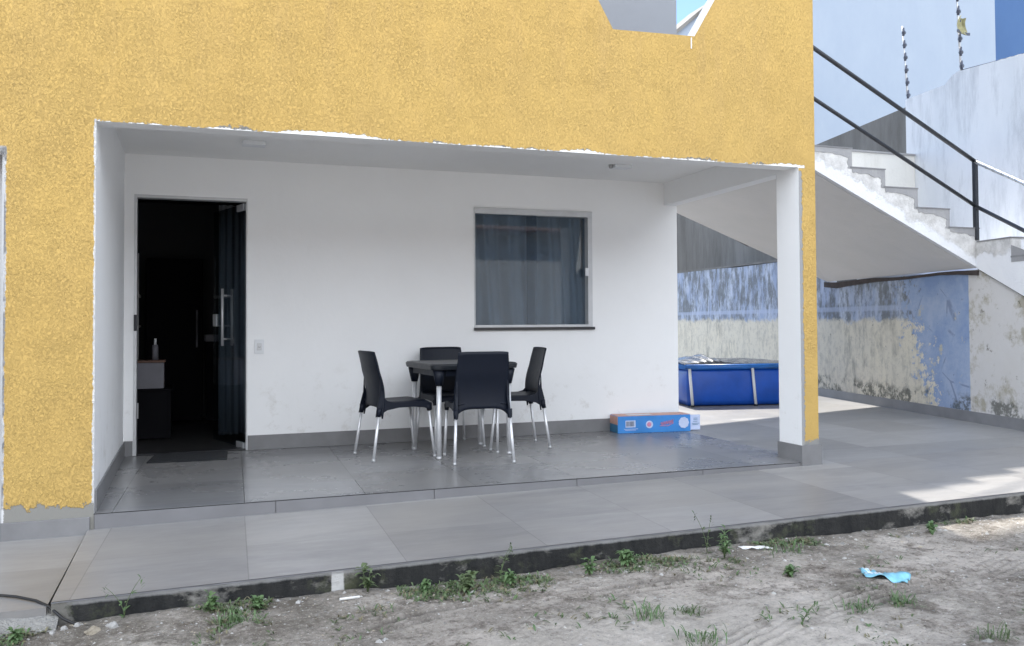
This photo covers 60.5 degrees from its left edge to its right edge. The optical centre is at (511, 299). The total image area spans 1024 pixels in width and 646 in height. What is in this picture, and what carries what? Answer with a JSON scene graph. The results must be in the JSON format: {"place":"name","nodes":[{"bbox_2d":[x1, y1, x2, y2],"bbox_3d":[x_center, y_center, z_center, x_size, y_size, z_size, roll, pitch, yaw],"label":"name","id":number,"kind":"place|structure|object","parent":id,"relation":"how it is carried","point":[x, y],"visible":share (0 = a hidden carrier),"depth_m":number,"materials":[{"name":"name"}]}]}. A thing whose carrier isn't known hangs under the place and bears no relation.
{"place":"outdoors","nodes":[
{"label":"outdoors","id":0,"kind":"place"},
{"bbox_2d":[204,334,218,419],"bbox_3d":[-3.090,0.851,9.857,0.690,0.920,0.600,0,-2,-20],"label":"counter","id":1,"kind":"object","parent":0,"point":[212,351],"visible":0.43,"depth_m":9.53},
{"bbox_2d":[94,431,800,513],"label":"veranda floor","id":2,"kind":"structure","parent":0,"point":[140,483],"depth_m":6.42,"materials":[{"name":"tile"}]},
{"bbox_2d":[146,451,227,463],"bbox_3d":[-2.547,1.240,6.915,0.600,0.010,0.470,0,-2,-20],"label":"doormat","id":3,"kind":"object","parent":2,"relation":"on","point":[189,456],"visible":1,"depth_m":6.86,"materials":[{"name":"fabric"}]},
{"bbox_2d":[353,350,435,461],"bbox_3d":[-0.935,0.820,6.981,0.532,0.838,0.477,0,-2,-28],"label":"chair","id":4,"kind":"object","parent":2,"relation":"on","point":[373,394],"visible":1,"depth_m":6.85,"materials":[{"name":"black plastic"}]},
{"bbox_2d":[417,347,485,449],"bbox_3d":[-0.536,0.832,7.560,0.478,0.838,0.532,0,-2,-24],"label":"chair","id":5,"kind":"object","parent":2,"relation":"on","point":[428,389],"visible":0.51,"depth_m":7.69,"materials":[{"name":"black plastic"}]},
{"bbox_2d":[406,360,516,459],"bbox_3d":[-0.420,0.873,7.169,0.736,0.734,0.736,0,-2,-25],"label":"table","id":6,"kind":"object","parent":2,"relation":"on","point":[438,370],"visible":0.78,"depth_m":6.99,"materials":[{"name":"black plastic"}]},
{"bbox_2d":[443,351,515,465],"bbox_3d":[-0.266,0.811,6.773,0.478,0.838,0.532,0,-1,-14],"label":"chair","id":7,"kind":"object","parent":2,"relation":"on","point":[482,380],"visible":1,"depth_m":6.57,"materials":[{"name":"black plastic"}]},
{"bbox_2d":[483,347,551,450],"bbox_3d":[0.015,0.828,7.490,0.532,0.838,0.478,0,-1,-14],"label":"chair","id":8,"kind":"object","parent":2,"relation":"on","point":[531,392],"visible":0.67,"depth_m":7.46,"materials":[{"name":"black plastic"}]},
{"bbox_2d":[610,412,699,433],"bbox_3d":[1.377,1.178,8.430,0.843,0.165,0.221,0,-1,-13],"label":"carton","id":9,"kind":"object","parent":2,"relation":"on","point":[650,422],"visible":1,"depth_m":8.33,"materials":[{"name":"cardboard"}]},
{"bbox_2d":[0,450,1023,645],"bbox_3d":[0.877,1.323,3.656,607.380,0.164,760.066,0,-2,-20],"label":"ground","id":10,"kind":"structure","parent":0,"point":[737,603],"depth_m":3.75,"materials":[{"name":"soil"}]},
{"bbox_2d":[5,625,24,642],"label":"weed","id":11,"kind":"object","parent":10,"relation":"on","point":[16,635],"visible":1,"depth_m":3.42,"materials":[{"name":"green plant"}]},
{"bbox_2d":[0,608,57,638],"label":"broken cement edge","id":12,"kind":"object","parent":10,"relation":"on","point":[49,621],"visible":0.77,"depth_m":3.56,"materials":[{"name":"grey concrete"}]},
{"bbox_2d":[0,535,84,618],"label":"walkway","id":13,"kind":"structure","parent":10,"relation":"on","point":[37,569],"depth_m":4.17,"materials":[{"name":"concrete"}]},
{"bbox_2d":[0,594,86,625],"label":"cable","id":14,"kind":"object","parent":10,"relation":"on","point":[59,615],"visible":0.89,"depth_m":3.67,"materials":[{"name":"black rubber"}]},
{"bbox_2d":[84,626,100,634],"bbox_3d":[-1.678,1.323,3.514,0.045,0.028,0.072,-1,-1,13],"label":"stone","id":15,"kind":"object","parent":10,"relation":"on","point":[92,630],"visible":1,"depth_m":3.50,"materials":[{"name":"beige stone"}]},
{"bbox_2d":[108,621,117,628],"bbox_3d":[-1.621,1.321,3.567,0.038,0.028,0.046,1,-2,-45],"label":"stone","id":16,"kind":"object","parent":10,"relation":"on","point":[113,625],"visible":1,"depth_m":3.56,"materials":[{"name":"white stone"}]},
{"bbox_2d":[102,574,142,617],"bbox_3d":[-1.635,1.251,3.691,0.171,0.173,0.070,0,-2,-20],"label":"weed","id":17,"kind":"object","parent":10,"relation":"on","point":[124,608],"visible":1,"depth_m":3.69,"materials":[{"name":"green plant"}]},
{"bbox_2d":[203,589,219,609],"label":"weed","id":18,"kind":"object","parent":10,"relation":"on","point":[211,602],"visible":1,"depth_m":3.72,"materials":[{"name":"green plant"}]},
{"bbox_2d":[205,607,272,629],"bbox_3d":[-1.130,1.313,3.599,0.235,0.068,0.207,-2,-2,45],"label":"weed","id":19,"kind":"object","parent":10,"relation":"on","point":[231,619],"visible":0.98,"depth_m":3.61,"materials":[{"name":"green plant"}]},
{"bbox_2d":[249,595,264,609],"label":"weed","id":20,"kind":"object","parent":10,"relation":"on","point":[257,602],"visible":1,"depth_m":3.75,"materials":[{"name":"green plant"}]},
{"bbox_2d":[339,595,359,600],"bbox_3d":[-0.722,1.326,3.899,0.091,0.012,0.012,0,-2,-26],"label":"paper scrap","id":21,"kind":"object","parent":10,"relation":"on","point":[347,598],"visible":1,"depth_m":3.89,"materials":[{"name":"white paper"}]},
{"bbox_2d":[352,563,380,591],"bbox_3d":[-0.667,1.271,3.991,0.100,0.131,0.119,1,-2,-38],"label":"weed","id":22,"kind":"object","parent":10,"relation":"on","point":[364,578],"visible":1,"depth_m":3.99,"materials":[{"name":"green plant"}]},
{"bbox_2d":[419,578,430,591],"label":"weed","id":23,"kind":"object","parent":10,"relation":"on","point":[424,585],"visible":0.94,"depth_m":4.03,"materials":[{"name":"green plant"}]},
{"bbox_2d":[456,570,479,592],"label":"weed","id":24,"kind":"object","parent":10,"relation":"on","point":[467,584],"visible":1,"depth_m":4.01,"materials":[{"name":"green plant"}]},
{"bbox_2d":[497,542,512,575],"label":"weed","id":25,"kind":"object","parent":10,"relation":"on","point":[501,571],"visible":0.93,"depth_m":4.23,"materials":[{"name":"green plant"}]},
{"bbox_2d":[503,568,516,585],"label":"weed","id":26,"kind":"object","parent":10,"relation":"on","point":[510,578],"visible":0.98,"depth_m":4.10,"materials":[{"name":"green plant"}]},
{"bbox_2d":[0,516,1023,645],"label":"ground cover","id":27,"kind":"object","parent":10,"relation":"on","point":[457,585],"visible":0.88,"depth_m":4.01,"materials":[{"name":"green plant"}]},
{"bbox_2d":[51,493,1023,624],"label":"kerb","id":28,"kind":"structure","parent":10,"relation":"on","point":[485,565],"depth_m":4.36,"materials":[{"name":"concrete"}]},
{"bbox_2d":[51,446,1023,601],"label":"walkway","id":29,"kind":"structure","parent":10,"relation":"on","point":[117,560],"depth_m":4.96,"materials":[{"name":"tile"}]},
{"bbox_2d":[94,463,799,528],"bbox_3d":[-0.097,1.261,5.715,4.757,0.104,0.008,0,-2,-20],"label":"veranda step","id":30,"kind":"object","parent":29,"relation":"on","point":[116,520],"visible":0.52,"depth_m":5.37,"materials":[{"name":"tile"}]},
{"bbox_2d":[94,462,800,514],"bbox_3d":[-0.094,1.206,5.719,4.773,0.005,0.006,0,-2,-20],"label":"step joint","id":31,"kind":"object","parent":30,"relation":"on","point":[430,489],"visible":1,"depth_m":5.54,"materials":[{"name":"grey tile"}]},
{"bbox_2d":[51,492,1023,603],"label":"walkway edge","id":32,"kind":"object","parent":29,"relation":"on","point":[507,550],"visible":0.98,"depth_m":4.29,"materials":[{"name":"tile"}]},
{"bbox_2d":[580,556,598,574],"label":"weed","id":33,"kind":"object","parent":10,"relation":"on","point":[591,569],"visible":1,"depth_m":4.23,"materials":[{"name":"green plant"}]},
{"bbox_2d":[617,549,635,565],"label":"weed","id":34,"kind":"object","parent":10,"relation":"on","point":[624,557],"visible":1,"depth_m":4.36,"materials":[{"name":"green plant"}]},
{"bbox_2d":[610,597,689,626],"bbox_3d":[0.567,1.288,3.608,0.292,0.075,0.238,-1,-2,26],"label":"weed","id":35,"kind":"object","parent":10,"relation":"on","point":[648,611],"visible":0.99,"depth_m":3.60,"materials":[{"name":"green plant"}]},
{"bbox_2d":[658,604,710,617],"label":"weed","id":36,"kind":"object","parent":10,"relation":"on","point":[691,612],"visible":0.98,"depth_m":3.67,"materials":[{"name":"green plant"}]},
{"bbox_2d":[677,5,703,35],"bbox_3d":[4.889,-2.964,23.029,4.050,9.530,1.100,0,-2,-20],"label":"gable house","id":37,"kind":"structure","parent":10,"relation":"on","point":[685,25],"depth_m":22.52,"materials":[{"name":"white paint"}]},
{"bbox_2d":[692,511,710,553],"bbox_3d":[0.991,1.207,4.545,0.134,0.230,0.057,0,-2,-20],"label":"weed","id":38,"kind":"object","parent":10,"relation":"on","point":[703,533],"visible":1,"depth_m":4.56,"materials":[{"name":"green plant"}]},
{"bbox_2d":[672,623,753,645],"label":"weed","id":39,"kind":"object","parent":10,"relation":"on","point":[703,636],"visible":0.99,"depth_m":3.34,"materials":[{"name":"green plant"}]},
{"bbox_2d":[716,524,735,558],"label":"weed","id":40,"kind":"object","parent":10,"relation":"on","point":[724,548],"visible":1,"depth_m":4.44,"materials":[{"name":"green plant"}]},
{"bbox_2d":[738,546,772,549],"bbox_3d":[1.290,1.312,4.645,0.176,0.016,0.044,0,-1,-6],"label":"paper scrap","id":41,"kind":"object","parent":10,"relation":"on","point":[752,547],"visible":0.95,"depth_m":4.64,"materials":[{"name":"white paper"}]},
{"bbox_2d":[759,539,812,557],"bbox_3d":[1.427,1.293,4.570,0.269,0.073,0.309,-1,-2,21],"label":"weed","id":42,"kind":"object","parent":10,"relation":"on","point":[793,547],"visible":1,"depth_m":4.57,"materials":[{"name":"green plant"}]},
{"bbox_2d":[782,564,800,577],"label":"weed","id":43,"kind":"object","parent":10,"relation":"on","point":[790,569],"visible":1,"depth_m":4.14,"materials":[{"name":"green plant"}]},
{"bbox_2d":[797,601,818,626],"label":"weed","id":44,"kind":"object","parent":10,"relation":"on","point":[807,612],"visible":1,"depth_m":3.51,"materials":[{"name":"green plant"}]},
{"bbox_2d":[677,45,1023,446],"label":"staircase","id":45,"kind":"structure","parent":10,"relation":"on","point":[873,220],"depth_m":8.96,"materials":[{"name":"white paint"}]},
{"bbox_2d":[677,53,1023,281],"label":"wall","id":46,"kind":"structure","parent":10,"relation":"on","point":[976,112],"depth_m":11.02,"materials":[{"name":"paint"}]},
{"bbox_2d":[901,26,910,98],"bbox_3d":[5.484,-3.299,12.221,0.080,1.082,0.180,0,-1,-8],"label":"fence post","id":47,"kind":"object","parent":46,"relation":"attached to","point":[906,70],"visible":1,"depth_m":12.21,"materials":[{"name":"metal"}]},
{"bbox_2d":[956,0,963,69],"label":"fence post","id":48,"kind":"object","parent":46,"relation":"on","point":[960,38],"visible":0.84,"depth_m":11.04,"materials":[{"name":"metal"}]},
{"bbox_2d":[957,15,969,35],"bbox_3d":[5.593,-3.415,10.925,0.216,0.254,0.067,0,-2,-20],"label":"warning sign","id":49,"kind":"object","parent":48,"relation":"attached to","point":[961,27],"visible":1,"depth_m":10.93,"materials":[{"name":"plastic"}]},
{"bbox_2d":[829,596,879,613],"bbox_3d":[1.450,1.293,3.698,0.264,0.060,0.169,0,-2,-20],"label":"weed","id":50,"kind":"object","parent":10,"relation":"on","point":[860,608],"visible":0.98,"depth_m":3.71,"materials":[{"name":"green plant"}]},
{"bbox_2d":[859,567,910,582],"bbox_3d":[1.733,1.297,4.122,0.248,0.042,0.135,-1,-2,38],"label":"wrapper","id":51,"kind":"object","parent":10,"relation":"on","point":[899,577],"visible":1,"depth_m":4.10,"materials":[{"name":"blue plastic"}]},
{"bbox_2d":[870,588,928,607],"bbox_3d":[1.652,1.278,3.734,0.194,0.056,0.209,0,-2,-20],"label":"weed","id":52,"kind":"object","parent":10,"relation":"on","point":[895,599],"visible":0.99,"depth_m":3.74,"materials":[{"name":"green plant"}]},
{"bbox_2d":[925,520,937,534],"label":"weed","id":53,"kind":"object","parent":10,"relation":"on","point":[930,525],"visible":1,"depth_m":4.96,"materials":[{"name":"green plant"}]},
{"bbox_2d":[967,620,1014,644],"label":"weed","id":54,"kind":"object","parent":10,"relation":"on","point":[1007,633],"visible":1,"depth_m":3.35,"materials":[{"name":"green plant"}]},
{"bbox_2d":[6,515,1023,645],"bbox_3d":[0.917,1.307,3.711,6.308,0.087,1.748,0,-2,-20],"label":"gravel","id":55,"kind":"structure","parent":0,"point":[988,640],"depth_m":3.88,"materials":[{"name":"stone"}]},
{"bbox_2d":[676,0,706,23],"label":"sky","id":56,"kind":"structure","parent":0,"point":[684,8],"materials":[{"name":"blue"}]},
{"bbox_2d":[679,396,1023,463],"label":"yard paving","id":57,"kind":"structure","parent":0,"point":[849,431],"depth_m":8.35,"materials":[{"name":"tile"}]},
{"bbox_2d":[0,0,822,541],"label":"house","id":58,"kind":"structure","parent":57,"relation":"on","point":[406,142],"depth_m":6.46,"materials":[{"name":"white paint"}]},
{"bbox_2d":[0,154,3,522],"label":"side door","id":59,"kind":"structure","parent":58,"relation":"in","point":[1,156],"depth_m":4.84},
{"bbox_2d":[137,253,140,359],"bbox_3d":[-3.825,0.273,8.754,0.210,1.450,0.400,0,-2,-20],"label":"door frame","id":60,"kind":"object","parent":58,"relation":"attached to","point":[138,325],"depth_m":8.61,"materials":[{"name":"black metal"}]},
{"bbox_2d":[137,385,172,439],"bbox_3d":[-3.452,1.047,8.173,0.540,0.450,0.528,0,-2,-20],"label":"cabinet","id":61,"kind":"object","parent":58,"relation":"on","point":[154,413],"visible":0.52,"depth_m":7.98,"materials":[{"name":"wood"}]},
{"bbox_2d":[137,359,165,388],"bbox_3d":[-3.387,0.690,8.130,0.330,0.259,0.270,0,-2,-20],"label":"storage box","id":62,"kind":"object","parent":61,"relation":"on","point":[150,373],"visible":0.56,"depth_m":8.03,"materials":[{"name":"grey"}]},
{"bbox_2d":[152,338,158,359],"bbox_3d":[-3.313,0.460,8.147,0.060,0.200,0.060,0,-2,-20],"label":"bottle","id":63,"kind":"object","parent":62,"relation":"on","point":[155,355],"visible":0.96,"depth_m":8.13,"materials":[{"name":"white plastic"}]},
{"bbox_2d":[146,258,202,420],"bbox_3d":[-3.696,0.434,9.627,0.570,1.730,0.640,0,-2,-20],"label":"refrigerator","id":64,"kind":"object","parent":58,"relation":"in","point":[174,307],"visible":0.85,"depth_m":9.38,"materials":[{"name":"black"}]},
{"bbox_2d":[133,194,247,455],"bbox_3d":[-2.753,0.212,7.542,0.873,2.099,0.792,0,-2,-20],"label":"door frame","id":65,"kind":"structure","parent":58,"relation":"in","point":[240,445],"depth_m":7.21,"materials":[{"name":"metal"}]},
{"bbox_2d":[218,205,245,434],"bbox_3d":[-2.442,0.184,8.097,0.502,2.100,0.080,0,-2,-20],"label":"door","id":66,"kind":"structure","parent":58,"relation":"hanging from","point":[231,366],"depth_m":8.05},
{"bbox_2d":[242,140,265,147],"bbox_3d":[-1.947,-1.174,6.618,0.170,0.032,0.110,0,-2,-20],"label":"ceiling fitting","id":67,"kind":"object","parent":58,"relation":"attached to","point":[252,143],"visible":1,"depth_m":6.58,"materials":[{"name":"white plastic"}]},
{"bbox_2d":[255,339,263,353],"bbox_3d":[-2.117,0.394,7.350,0.076,0.120,0.014,0,-2,-20],"label":"wall socket","id":68,"kind":"object","parent":58,"relation":"attached to","point":[259,346],"depth_m":7.35,"materials":[{"name":"white plastic"}]},
{"bbox_2d":[475,215,582,324],"bbox_3d":[0.157,-0.258,8.383,1.260,1.350,0.179,0,-2,-20],"label":"window curtain","id":69,"kind":"object","parent":58,"relation":"hanging from","point":[528,270],"depth_m":8.39,"materials":[{"name":"grey fabric"}]},
{"bbox_2d":[474,207,594,330],"bbox_3d":[0.197,-0.279,8.278,1.208,1.130,0.168,0,-2,-20],"label":"window","id":70,"kind":"structure","parent":58,"relation":"in","point":[586,217],"depth_m":8.34,"materials":[{"name":"grey glass"}]},
{"bbox_2d":[608,164,631,169],"bbox_3d":[0.938,-1.164,7.710,0.202,0.030,0.110,0,-2,-20],"label":"ceiling fitting","id":71,"kind":"object","parent":58,"relation":"attached to","point":[620,166],"visible":1,"depth_m":7.67,"materials":[{"name":"white plastic"}]},
{"bbox_2d":[678,363,778,406],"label":"swimming pool","id":72,"kind":"structure","parent":57,"relation":"on","point":[721,384],"depth_m":10.85,"materials":[{"name":"blue plastic"}]},
{"bbox_2d":[678,354,778,368],"bbox_3d":[2.739,0.790,11.618,1.461,0.162,1.571,0,-1,-8],"label":"pool cover","id":73,"kind":"object","parent":72,"relation":"on","point":[696,359],"visible":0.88,"depth_m":11.11,"materials":[{"name":"white plastic"}]},
{"bbox_2d":[677,260,1023,430],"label":"boundary wall","id":74,"kind":"structure","parent":57,"relation":"on","point":[950,344],"depth_m":10.40,"materials":[{"name":"paint"}]},
{"bbox_2d":[813,0,1023,144],"bbox_3d":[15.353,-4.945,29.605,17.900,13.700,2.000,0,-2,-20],"label":"neighbour building","id":75,"kind":"structure","parent":0,"point":[862,39],"depth_m":27.34,"materials":[{"name":"white paint"}]}
]}

